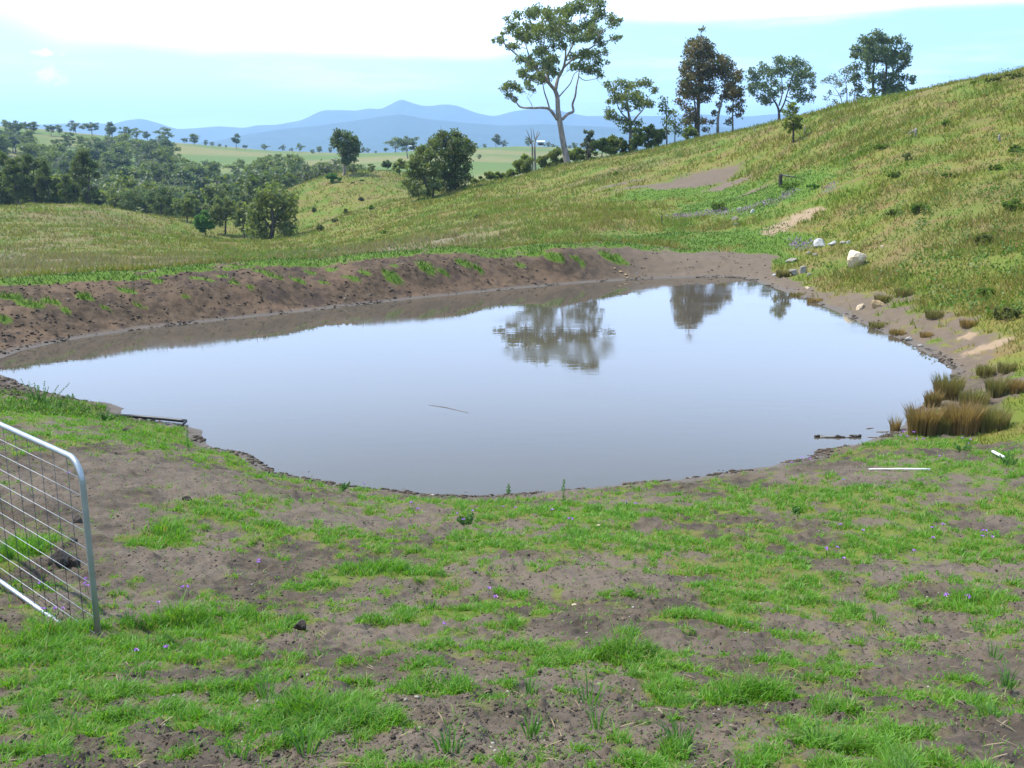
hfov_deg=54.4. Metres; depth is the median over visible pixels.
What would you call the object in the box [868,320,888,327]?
rush clump
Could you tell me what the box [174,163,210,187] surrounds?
valley tree
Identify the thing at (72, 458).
farm gate
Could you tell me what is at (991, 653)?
grass tussock
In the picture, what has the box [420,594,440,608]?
grass tussock
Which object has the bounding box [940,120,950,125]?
bush
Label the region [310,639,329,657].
grass tussock
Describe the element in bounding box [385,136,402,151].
valley tree
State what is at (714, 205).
bush
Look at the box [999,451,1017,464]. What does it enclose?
weed
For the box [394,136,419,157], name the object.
valley tree
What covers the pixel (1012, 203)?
bush
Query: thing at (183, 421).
black pipe
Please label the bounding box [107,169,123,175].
valley tree
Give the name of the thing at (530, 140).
dead tree
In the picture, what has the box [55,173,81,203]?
dark tree
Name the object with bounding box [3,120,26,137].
valley tree
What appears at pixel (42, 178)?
dark tree
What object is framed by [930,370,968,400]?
rush clump
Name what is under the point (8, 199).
dark tree
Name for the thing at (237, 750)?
grass tussock
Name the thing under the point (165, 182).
valley tree
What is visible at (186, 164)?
valley tree
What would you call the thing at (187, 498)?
clod
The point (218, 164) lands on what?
valley tree
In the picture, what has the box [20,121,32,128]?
valley tree
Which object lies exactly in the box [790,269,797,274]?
rock
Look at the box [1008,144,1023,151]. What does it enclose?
bush
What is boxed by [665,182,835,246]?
purple flowers
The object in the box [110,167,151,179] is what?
valley tree
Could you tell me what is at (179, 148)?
valley tree
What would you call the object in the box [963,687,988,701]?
grass tussock
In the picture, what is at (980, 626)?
grass tussock
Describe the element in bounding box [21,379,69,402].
weed
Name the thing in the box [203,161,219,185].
valley tree
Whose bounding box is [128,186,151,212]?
valley tree
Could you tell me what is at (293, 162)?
valley tree
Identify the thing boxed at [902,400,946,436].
rush clump
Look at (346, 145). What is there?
gum tree
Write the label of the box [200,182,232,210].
valley tree
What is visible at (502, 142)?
valley tree
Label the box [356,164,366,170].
valley tree
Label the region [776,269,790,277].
rush clump
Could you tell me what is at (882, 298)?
rush clump
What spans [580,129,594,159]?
shrub
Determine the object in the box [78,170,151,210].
valley tree
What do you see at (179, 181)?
valley tree
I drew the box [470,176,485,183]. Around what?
shrub
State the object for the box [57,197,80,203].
valley tree
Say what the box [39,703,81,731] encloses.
grass tussock
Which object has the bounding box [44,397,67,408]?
weed
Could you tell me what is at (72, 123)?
valley tree
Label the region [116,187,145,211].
gum tree
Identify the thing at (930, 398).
rush clump
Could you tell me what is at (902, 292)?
rush clump
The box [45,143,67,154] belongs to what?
valley tree
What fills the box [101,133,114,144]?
valley tree
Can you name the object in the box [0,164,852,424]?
grass
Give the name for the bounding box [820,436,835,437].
driftwood
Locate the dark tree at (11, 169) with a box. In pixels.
[0,156,31,204]
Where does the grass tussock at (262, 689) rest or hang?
on the ground at (120, 497)
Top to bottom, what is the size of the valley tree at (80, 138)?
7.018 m
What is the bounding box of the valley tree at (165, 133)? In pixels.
[152,127,174,138]
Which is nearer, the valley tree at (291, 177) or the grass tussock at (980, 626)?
the grass tussock at (980, 626)
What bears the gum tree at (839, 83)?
on the ground at (120, 497)
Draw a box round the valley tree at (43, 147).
[39,142,54,153]
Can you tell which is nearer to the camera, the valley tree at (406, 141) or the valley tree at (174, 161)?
the valley tree at (174, 161)
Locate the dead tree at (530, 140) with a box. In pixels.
[525,129,539,171]
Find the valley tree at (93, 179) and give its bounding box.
[83,172,115,183]
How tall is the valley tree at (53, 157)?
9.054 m
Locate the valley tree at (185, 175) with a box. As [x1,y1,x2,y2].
[166,168,197,187]
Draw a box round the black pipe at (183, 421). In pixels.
[109,414,186,425]
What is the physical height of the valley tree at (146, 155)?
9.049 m
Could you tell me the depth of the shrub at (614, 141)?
106.47 m
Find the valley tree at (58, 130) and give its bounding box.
[55,124,62,133]
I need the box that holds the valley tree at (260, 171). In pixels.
[256,169,268,175]
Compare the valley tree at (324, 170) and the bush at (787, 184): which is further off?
the valley tree at (324, 170)
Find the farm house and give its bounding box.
[537,141,544,146]
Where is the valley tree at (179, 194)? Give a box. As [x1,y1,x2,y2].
[145,186,183,215]
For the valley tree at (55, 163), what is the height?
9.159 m
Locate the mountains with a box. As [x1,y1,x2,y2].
[0,100,788,142]
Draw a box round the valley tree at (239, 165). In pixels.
[222,158,246,173]
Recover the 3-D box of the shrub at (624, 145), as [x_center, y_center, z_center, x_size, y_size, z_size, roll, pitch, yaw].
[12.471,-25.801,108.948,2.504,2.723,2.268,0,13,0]
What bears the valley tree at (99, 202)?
on the ground at (120, 497)
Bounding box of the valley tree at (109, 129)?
[104,122,117,137]
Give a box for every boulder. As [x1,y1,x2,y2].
[813,238,824,247]
[847,250,866,267]
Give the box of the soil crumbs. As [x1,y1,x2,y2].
[0,242,1023,767]
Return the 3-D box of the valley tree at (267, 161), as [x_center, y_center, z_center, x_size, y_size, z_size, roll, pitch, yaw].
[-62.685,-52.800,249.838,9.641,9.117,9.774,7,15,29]
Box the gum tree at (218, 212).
[208,194,238,234]
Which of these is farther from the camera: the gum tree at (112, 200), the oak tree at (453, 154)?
the gum tree at (112, 200)
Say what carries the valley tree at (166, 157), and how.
on the ground at (120, 497)
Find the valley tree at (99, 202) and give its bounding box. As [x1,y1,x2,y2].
[80,181,105,205]
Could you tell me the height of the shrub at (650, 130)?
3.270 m
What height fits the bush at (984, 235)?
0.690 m
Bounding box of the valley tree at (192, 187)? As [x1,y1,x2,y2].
[174,178,194,191]
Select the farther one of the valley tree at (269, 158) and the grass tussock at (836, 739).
the valley tree at (269, 158)
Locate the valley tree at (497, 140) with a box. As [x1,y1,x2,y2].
[491,134,500,143]
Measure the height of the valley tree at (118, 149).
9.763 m
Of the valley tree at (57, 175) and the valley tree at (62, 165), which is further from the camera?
the valley tree at (62, 165)
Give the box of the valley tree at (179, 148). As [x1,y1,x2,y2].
[170,142,181,155]
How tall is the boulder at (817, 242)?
0.396 m
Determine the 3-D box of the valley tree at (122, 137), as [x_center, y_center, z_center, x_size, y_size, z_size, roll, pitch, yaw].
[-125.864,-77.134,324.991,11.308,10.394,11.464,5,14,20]
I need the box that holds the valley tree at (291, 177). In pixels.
[270,173,299,187]
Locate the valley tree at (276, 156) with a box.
[268,154,287,161]
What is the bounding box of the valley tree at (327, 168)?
[316,158,353,175]
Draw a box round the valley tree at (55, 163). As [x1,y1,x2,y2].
[51,154,75,173]
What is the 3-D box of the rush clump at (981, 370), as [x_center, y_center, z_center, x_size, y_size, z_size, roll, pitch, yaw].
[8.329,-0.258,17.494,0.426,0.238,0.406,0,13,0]
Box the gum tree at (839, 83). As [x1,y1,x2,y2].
[820,66,863,103]
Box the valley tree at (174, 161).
[166,159,193,173]
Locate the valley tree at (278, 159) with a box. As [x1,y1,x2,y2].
[275,158,286,169]
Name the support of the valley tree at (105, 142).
on the ground at (120, 497)
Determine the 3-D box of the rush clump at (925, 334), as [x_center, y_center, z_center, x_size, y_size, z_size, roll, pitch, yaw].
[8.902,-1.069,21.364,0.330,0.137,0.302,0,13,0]
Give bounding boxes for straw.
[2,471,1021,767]
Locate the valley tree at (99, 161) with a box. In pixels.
[98,149,117,166]
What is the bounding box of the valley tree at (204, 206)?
[200,203,211,215]
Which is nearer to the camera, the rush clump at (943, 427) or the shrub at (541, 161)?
the rush clump at (943, 427)
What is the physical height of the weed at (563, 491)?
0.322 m
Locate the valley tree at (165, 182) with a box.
[159,177,188,186]
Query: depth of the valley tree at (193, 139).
455.74 m
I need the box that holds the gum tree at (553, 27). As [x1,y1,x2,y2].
[490,0,623,162]
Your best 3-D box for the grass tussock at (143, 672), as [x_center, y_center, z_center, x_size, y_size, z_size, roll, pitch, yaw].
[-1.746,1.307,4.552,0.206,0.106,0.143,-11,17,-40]
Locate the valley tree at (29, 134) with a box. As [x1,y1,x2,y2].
[21,129,37,138]
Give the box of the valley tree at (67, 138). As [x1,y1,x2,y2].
[60,132,75,146]
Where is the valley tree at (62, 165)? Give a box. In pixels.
[56,159,71,174]
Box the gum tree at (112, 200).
[102,187,123,208]
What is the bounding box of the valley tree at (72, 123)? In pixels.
[64,119,85,132]
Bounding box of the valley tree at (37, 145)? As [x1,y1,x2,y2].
[18,143,44,163]
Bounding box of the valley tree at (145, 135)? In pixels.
[141,131,150,139]
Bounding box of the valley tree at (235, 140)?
[230,133,240,148]
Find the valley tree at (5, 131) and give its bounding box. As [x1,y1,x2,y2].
[0,128,15,135]
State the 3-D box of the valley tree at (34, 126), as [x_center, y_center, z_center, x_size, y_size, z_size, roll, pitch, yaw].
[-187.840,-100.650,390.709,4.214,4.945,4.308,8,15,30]
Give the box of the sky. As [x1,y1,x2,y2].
[0,0,1023,128]
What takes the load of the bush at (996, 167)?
on the ground at (120, 497)
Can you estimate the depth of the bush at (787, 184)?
47.12 m
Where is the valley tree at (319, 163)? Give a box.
[299,159,329,178]
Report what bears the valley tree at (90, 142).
on the ground at (120, 497)
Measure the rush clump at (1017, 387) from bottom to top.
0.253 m
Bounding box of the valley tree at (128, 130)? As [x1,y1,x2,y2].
[117,127,131,135]
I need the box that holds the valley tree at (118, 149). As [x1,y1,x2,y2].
[110,145,126,165]
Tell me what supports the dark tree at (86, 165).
on the ground at (120, 497)
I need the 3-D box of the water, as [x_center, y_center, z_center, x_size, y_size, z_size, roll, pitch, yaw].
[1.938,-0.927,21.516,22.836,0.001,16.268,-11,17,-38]
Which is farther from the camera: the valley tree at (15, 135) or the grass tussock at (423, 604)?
the valley tree at (15, 135)
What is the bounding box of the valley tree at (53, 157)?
[47,153,70,169]
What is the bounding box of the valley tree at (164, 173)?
[146,162,174,183]
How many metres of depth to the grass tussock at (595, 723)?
3.69 m
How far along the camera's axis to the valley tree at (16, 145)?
320.95 m
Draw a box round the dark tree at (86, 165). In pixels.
[68,148,101,205]
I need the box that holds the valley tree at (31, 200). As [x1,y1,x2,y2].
[4,171,59,204]
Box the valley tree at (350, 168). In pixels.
[346,164,359,172]
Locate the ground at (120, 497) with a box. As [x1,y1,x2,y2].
[0,71,1023,767]
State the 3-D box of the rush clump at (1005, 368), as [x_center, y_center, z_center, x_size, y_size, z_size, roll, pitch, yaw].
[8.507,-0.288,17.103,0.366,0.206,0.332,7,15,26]
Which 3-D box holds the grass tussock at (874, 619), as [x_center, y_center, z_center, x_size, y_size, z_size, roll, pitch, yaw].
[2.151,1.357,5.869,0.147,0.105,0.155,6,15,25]
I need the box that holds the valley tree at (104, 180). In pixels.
[98,177,113,187]
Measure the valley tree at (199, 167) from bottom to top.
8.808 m
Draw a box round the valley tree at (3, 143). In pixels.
[0,134,13,155]
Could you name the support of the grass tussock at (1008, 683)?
on the ground at (120, 497)
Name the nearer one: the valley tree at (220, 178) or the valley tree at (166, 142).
the valley tree at (220, 178)
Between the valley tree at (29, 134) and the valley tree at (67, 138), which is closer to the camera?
the valley tree at (29, 134)
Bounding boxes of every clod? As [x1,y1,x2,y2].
[47,550,69,567]
[68,555,80,566]
[73,515,82,522]
[182,496,191,500]
[293,619,305,629]
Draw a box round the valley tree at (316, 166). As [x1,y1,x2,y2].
[310,161,333,171]
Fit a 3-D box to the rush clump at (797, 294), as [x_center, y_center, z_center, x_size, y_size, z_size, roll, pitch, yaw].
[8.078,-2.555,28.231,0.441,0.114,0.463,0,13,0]
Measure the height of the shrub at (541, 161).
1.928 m
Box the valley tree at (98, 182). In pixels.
[86,172,109,187]
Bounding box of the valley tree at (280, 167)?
[271,165,285,175]
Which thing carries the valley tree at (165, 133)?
on the ground at (120, 497)
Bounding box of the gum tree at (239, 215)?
[233,200,250,238]
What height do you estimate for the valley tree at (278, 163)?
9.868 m
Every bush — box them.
[193,209,215,234]
[315,224,324,230]
[325,173,341,181]
[710,202,727,210]
[780,181,800,188]
[806,183,820,188]
[872,143,889,148]
[886,209,901,215]
[887,171,900,177]
[901,152,911,160]
[910,203,931,213]
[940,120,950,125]
[941,172,960,176]
[972,232,992,243]
[975,287,993,296]
[984,75,1013,81]
[988,164,1002,169]
[992,306,1021,318]
[1000,197,1023,210]
[1005,72,1023,77]
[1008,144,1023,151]
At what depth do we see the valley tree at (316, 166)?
232.30 m
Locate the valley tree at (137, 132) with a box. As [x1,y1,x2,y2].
[130,128,142,137]
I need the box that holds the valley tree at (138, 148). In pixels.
[132,142,143,159]
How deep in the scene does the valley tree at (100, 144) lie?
290.85 m
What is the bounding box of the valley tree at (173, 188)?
[168,186,179,192]
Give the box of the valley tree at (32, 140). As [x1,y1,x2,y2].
[18,138,37,146]
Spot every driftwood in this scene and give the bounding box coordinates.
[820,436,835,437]
[849,434,861,437]
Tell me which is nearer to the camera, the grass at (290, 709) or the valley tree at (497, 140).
the grass at (290, 709)
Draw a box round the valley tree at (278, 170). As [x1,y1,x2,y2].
[257,168,290,186]
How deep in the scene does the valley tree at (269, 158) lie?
256.39 m
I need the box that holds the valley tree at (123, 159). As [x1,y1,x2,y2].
[101,152,134,169]
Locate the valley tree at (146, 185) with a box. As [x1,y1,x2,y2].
[133,178,184,215]
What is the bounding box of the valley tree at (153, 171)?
[142,165,164,178]
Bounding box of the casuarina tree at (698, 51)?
[672,25,721,136]
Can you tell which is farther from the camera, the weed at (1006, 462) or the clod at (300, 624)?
the weed at (1006, 462)
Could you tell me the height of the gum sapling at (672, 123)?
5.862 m
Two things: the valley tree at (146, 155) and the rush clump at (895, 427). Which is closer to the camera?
the rush clump at (895, 427)
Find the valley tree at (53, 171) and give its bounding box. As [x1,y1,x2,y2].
[48,166,59,176]
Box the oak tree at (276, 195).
[240,178,299,239]
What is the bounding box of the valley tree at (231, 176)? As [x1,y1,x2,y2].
[211,169,257,183]
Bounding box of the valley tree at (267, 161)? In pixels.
[243,157,274,170]
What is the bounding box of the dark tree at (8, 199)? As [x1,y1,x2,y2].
[0,150,17,204]
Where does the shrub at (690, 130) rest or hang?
on the ground at (120, 497)
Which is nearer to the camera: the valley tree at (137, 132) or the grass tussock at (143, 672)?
the grass tussock at (143, 672)
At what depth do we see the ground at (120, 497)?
9.02 m
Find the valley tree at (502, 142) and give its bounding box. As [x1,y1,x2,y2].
[497,139,508,146]
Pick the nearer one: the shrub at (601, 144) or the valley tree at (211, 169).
the shrub at (601, 144)
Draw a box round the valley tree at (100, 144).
[86,139,106,171]
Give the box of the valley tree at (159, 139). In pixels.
[149,134,167,145]
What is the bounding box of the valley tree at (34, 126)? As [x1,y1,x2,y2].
[29,121,38,132]
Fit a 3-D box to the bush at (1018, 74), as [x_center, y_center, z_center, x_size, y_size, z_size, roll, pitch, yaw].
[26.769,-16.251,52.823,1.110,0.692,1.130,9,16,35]
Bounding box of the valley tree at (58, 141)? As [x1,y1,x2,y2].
[50,139,70,150]
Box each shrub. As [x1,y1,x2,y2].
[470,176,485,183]
[484,171,498,179]
[495,171,506,179]
[505,169,518,176]
[512,153,533,173]
[535,155,551,169]
[546,146,563,165]
[568,147,586,161]
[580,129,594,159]
[589,137,613,155]
[608,134,620,154]
[618,137,635,153]
[629,127,646,149]
[642,123,659,148]
[653,128,665,146]
[682,125,698,139]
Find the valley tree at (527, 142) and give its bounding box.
[525,138,533,145]
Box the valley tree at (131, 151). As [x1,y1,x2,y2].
[111,140,140,158]
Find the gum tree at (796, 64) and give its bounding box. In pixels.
[743,53,816,119]
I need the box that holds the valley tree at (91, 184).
[72,183,110,202]
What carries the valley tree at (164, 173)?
on the ground at (120, 497)
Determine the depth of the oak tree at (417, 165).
94.79 m
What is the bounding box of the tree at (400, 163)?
[391,158,405,174]
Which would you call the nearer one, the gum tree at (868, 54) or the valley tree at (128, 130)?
the gum tree at (868, 54)
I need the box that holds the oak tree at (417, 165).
[399,143,443,198]
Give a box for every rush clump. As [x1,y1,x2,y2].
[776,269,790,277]
[789,292,804,296]
[807,297,822,302]
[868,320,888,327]
[874,294,891,302]
[888,414,904,430]
[889,328,905,335]
[895,288,913,296]
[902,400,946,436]
[919,330,933,337]
[922,388,947,407]
[924,309,945,318]
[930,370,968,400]
[932,413,955,434]
[938,396,990,436]
[957,386,992,409]
[959,318,977,327]
[973,402,1016,432]
[975,361,996,377]
[984,373,1016,397]
[997,360,1017,373]
[1006,377,1023,393]
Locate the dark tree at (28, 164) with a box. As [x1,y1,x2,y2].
[17,153,49,203]
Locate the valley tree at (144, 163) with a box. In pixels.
[138,159,156,178]
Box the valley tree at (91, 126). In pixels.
[82,122,98,134]
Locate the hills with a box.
[185,115,738,152]
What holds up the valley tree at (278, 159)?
on the ground at (120, 497)
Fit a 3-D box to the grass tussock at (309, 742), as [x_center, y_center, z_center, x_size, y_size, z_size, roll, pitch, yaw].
[-0.698,1.202,3.390,0.177,0.114,0.186,-10,16,-36]
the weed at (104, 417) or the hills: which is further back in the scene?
the hills
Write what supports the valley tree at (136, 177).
on the ground at (120, 497)
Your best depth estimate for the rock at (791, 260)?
33.44 m
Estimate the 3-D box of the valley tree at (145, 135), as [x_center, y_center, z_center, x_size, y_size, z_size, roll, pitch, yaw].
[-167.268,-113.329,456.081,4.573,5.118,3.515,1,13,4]
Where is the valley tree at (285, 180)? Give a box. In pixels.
[280,176,295,188]
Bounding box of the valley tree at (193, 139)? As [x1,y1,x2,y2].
[189,133,198,144]
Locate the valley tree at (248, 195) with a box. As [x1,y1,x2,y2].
[219,173,274,207]
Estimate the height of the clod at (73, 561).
0.114 m
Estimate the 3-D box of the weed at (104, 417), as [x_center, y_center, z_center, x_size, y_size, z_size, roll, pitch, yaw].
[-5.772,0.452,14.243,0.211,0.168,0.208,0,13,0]
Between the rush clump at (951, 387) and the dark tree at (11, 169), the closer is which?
the rush clump at (951, 387)
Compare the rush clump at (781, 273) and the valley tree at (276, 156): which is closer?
the rush clump at (781, 273)
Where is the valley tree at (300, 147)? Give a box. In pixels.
[295,143,305,149]
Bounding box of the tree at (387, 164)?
[381,159,391,168]
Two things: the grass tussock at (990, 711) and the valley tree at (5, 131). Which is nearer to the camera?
the grass tussock at (990, 711)
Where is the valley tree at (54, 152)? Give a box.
[46,150,62,163]
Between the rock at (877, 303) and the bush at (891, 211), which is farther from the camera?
the bush at (891, 211)
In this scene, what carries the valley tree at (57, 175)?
on the ground at (120, 497)
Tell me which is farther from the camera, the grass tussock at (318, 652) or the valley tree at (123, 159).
the valley tree at (123, 159)
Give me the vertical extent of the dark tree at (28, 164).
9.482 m
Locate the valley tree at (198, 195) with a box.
[178,188,207,217]
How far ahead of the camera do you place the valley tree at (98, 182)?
199.83 m
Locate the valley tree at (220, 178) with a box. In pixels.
[201,174,228,184]
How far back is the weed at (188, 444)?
13.17 m
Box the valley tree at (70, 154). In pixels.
[58,149,76,161]
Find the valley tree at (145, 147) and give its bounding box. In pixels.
[140,143,155,160]
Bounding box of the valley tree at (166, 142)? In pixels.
[155,138,173,152]
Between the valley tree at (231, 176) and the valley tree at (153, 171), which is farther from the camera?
the valley tree at (153, 171)
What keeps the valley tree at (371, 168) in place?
on the ground at (120, 497)
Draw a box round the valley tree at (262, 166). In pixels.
[239,158,270,174]
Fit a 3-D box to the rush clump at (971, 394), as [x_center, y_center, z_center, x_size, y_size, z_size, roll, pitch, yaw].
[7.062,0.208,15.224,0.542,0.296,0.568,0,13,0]
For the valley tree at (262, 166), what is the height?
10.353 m
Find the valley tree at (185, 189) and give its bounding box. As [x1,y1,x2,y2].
[175,184,191,194]
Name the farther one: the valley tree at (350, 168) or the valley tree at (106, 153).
the valley tree at (106, 153)
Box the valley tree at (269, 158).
[261,155,274,166]
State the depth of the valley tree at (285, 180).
159.48 m
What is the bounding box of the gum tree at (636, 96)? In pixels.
[601,77,658,152]
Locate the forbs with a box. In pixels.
[190,63,1023,315]
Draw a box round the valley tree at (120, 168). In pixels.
[109,164,130,183]
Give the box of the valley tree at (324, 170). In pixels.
[313,165,340,177]
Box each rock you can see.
[785,258,796,262]
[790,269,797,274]
[799,266,806,272]
[856,304,864,310]
[872,300,884,308]
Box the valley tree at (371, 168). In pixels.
[367,164,375,171]
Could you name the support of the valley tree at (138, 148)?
on the ground at (120, 497)
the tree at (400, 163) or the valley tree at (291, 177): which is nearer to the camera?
the tree at (400, 163)
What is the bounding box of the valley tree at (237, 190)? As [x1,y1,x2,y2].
[226,186,243,203]
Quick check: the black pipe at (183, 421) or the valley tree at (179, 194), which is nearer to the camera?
the black pipe at (183, 421)
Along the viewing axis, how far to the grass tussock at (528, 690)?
4.33 m
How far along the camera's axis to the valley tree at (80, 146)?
303.42 m
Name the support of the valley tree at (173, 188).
on the ground at (120, 497)
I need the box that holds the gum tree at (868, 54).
[848,28,916,98]
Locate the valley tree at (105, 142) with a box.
[102,137,117,147]
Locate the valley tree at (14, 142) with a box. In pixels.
[7,134,21,153]
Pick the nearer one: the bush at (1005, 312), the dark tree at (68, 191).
the bush at (1005, 312)
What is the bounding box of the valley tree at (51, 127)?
[43,124,57,135]
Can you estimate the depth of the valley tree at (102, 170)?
272.96 m
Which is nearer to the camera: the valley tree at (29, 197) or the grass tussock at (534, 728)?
the grass tussock at (534, 728)
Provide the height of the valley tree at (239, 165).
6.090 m
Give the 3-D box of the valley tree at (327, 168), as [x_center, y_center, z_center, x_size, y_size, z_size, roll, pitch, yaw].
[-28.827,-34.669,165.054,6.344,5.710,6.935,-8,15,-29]
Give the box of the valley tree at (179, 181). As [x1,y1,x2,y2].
[165,177,190,191]
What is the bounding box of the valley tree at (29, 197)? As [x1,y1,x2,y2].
[25,185,70,203]
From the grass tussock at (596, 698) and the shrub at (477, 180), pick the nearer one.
the grass tussock at (596, 698)
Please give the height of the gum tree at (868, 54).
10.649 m
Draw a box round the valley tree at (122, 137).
[109,133,142,151]
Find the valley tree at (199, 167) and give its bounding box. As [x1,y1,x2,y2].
[193,164,204,189]
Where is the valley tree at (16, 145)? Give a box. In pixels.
[15,139,28,149]
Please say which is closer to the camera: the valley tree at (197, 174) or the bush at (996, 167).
the bush at (996, 167)
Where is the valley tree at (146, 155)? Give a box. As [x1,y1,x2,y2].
[132,152,173,172]
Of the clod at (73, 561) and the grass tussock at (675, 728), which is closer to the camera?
the grass tussock at (675, 728)
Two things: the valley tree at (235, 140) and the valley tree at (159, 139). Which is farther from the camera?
the valley tree at (235, 140)
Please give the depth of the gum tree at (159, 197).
127.41 m
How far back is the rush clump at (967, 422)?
13.81 m
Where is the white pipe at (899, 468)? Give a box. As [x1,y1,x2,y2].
[869,468,930,469]
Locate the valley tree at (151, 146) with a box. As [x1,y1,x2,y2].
[139,142,159,159]
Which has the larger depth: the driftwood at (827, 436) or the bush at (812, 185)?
the bush at (812, 185)
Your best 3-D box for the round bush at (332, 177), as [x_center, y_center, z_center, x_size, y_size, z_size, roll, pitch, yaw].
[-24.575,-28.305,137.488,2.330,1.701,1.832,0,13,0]
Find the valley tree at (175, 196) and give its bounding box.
[169,192,184,216]
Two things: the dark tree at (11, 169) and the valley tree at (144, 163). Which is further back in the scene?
the valley tree at (144, 163)
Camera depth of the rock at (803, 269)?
31.51 m
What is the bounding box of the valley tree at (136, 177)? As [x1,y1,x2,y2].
[123,166,141,178]
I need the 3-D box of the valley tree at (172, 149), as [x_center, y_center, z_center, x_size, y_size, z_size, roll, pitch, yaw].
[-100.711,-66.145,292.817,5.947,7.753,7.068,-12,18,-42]
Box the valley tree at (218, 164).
[197,161,222,172]
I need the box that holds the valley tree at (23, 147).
[17,139,52,163]
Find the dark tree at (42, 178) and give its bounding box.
[32,158,61,203]
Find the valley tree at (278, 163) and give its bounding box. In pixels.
[273,151,305,172]
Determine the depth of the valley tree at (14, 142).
326.41 m
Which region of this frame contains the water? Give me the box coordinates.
[0,277,951,495]
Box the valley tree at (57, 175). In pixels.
[19,169,71,203]
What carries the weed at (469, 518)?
on the ground at (120, 497)
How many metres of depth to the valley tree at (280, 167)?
240.22 m
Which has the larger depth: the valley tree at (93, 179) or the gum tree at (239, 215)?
the valley tree at (93, 179)
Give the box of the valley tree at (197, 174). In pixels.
[162,164,202,190]
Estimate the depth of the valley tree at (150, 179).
193.83 m
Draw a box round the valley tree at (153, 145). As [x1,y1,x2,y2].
[146,141,158,157]
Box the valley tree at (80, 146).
[72,144,93,159]
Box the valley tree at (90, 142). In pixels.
[81,135,101,149]
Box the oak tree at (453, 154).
[424,126,482,191]
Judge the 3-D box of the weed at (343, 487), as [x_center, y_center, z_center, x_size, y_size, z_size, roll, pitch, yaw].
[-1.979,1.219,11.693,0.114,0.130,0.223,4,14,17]
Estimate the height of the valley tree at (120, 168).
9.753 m
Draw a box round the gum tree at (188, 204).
[170,192,200,221]
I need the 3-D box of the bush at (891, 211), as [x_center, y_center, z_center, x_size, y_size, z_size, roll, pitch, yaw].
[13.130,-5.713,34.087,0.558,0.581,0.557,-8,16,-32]
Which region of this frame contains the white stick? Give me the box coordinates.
[991,450,1004,457]
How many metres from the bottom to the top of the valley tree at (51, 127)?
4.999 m
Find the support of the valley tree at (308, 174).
on the ground at (120, 497)
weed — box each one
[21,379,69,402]
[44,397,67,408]
[100,409,112,420]
[185,427,189,449]
[340,482,349,490]
[457,512,473,524]
[560,479,565,502]
[792,505,800,513]
[953,442,971,451]
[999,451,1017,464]
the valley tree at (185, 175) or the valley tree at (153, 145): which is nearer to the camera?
the valley tree at (185, 175)
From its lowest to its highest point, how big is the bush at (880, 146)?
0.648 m
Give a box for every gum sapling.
[657,95,685,143]
[781,101,804,141]
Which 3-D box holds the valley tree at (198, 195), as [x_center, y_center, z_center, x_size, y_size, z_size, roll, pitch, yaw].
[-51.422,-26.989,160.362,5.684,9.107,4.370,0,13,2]
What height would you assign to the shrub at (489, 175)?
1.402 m
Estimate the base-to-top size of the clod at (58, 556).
0.177 m
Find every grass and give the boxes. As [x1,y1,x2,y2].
[0,65,1023,444]
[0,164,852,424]
[0,393,1023,767]
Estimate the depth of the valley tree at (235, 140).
456.41 m
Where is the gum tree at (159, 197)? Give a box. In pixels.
[141,185,176,215]
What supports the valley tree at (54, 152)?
on the ground at (120, 497)
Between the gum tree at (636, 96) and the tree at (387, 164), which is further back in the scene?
the tree at (387, 164)
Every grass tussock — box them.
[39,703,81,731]
[115,655,151,677]
[211,727,263,759]
[245,659,285,698]
[277,714,330,757]
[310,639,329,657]
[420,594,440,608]
[422,720,476,754]
[512,673,544,694]
[514,704,550,737]
[563,667,619,704]
[583,693,614,729]
[624,621,642,639]
[649,708,711,746]
[792,708,852,748]
[849,591,871,613]
[868,602,884,623]
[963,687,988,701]
[968,696,1006,720]
[971,618,989,631]
[984,635,1006,660]
[990,660,1023,689]
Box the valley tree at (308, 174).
[288,162,319,184]
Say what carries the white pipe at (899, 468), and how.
on the ground at (120, 497)
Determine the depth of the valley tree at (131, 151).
298.72 m
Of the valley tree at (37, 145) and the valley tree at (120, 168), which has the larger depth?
the valley tree at (37, 145)
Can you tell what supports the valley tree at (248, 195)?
on the ground at (120, 497)
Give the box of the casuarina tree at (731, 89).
[706,52,747,132]
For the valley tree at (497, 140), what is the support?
on the ground at (120, 497)
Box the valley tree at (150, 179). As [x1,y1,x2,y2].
[138,175,167,187]
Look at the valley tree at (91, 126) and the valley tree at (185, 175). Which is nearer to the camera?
the valley tree at (185, 175)
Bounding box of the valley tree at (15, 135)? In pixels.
[6,130,25,151]
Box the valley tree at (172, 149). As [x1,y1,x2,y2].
[162,146,180,162]
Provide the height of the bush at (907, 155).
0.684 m
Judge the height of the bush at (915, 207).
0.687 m
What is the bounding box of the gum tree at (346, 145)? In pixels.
[327,127,362,175]
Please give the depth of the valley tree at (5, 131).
347.31 m
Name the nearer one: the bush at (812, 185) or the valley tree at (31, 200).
the bush at (812, 185)
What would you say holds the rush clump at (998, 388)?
on the ground at (120, 497)
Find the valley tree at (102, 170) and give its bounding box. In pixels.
[97,162,116,175]
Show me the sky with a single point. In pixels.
(178, 64)
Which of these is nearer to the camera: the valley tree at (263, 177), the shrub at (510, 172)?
the shrub at (510, 172)
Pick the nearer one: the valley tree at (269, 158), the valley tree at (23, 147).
the valley tree at (269, 158)
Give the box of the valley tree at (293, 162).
[286,154,310,173]
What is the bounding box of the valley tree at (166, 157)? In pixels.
[152,145,184,172]
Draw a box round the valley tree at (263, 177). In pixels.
[251,173,272,194]
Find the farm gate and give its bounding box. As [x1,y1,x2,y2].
[0,422,101,636]
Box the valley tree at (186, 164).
[179,162,206,170]
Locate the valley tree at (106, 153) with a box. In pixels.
[101,151,120,171]
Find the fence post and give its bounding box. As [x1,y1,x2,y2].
[778,174,782,186]
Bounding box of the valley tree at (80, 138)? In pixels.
[74,135,90,147]

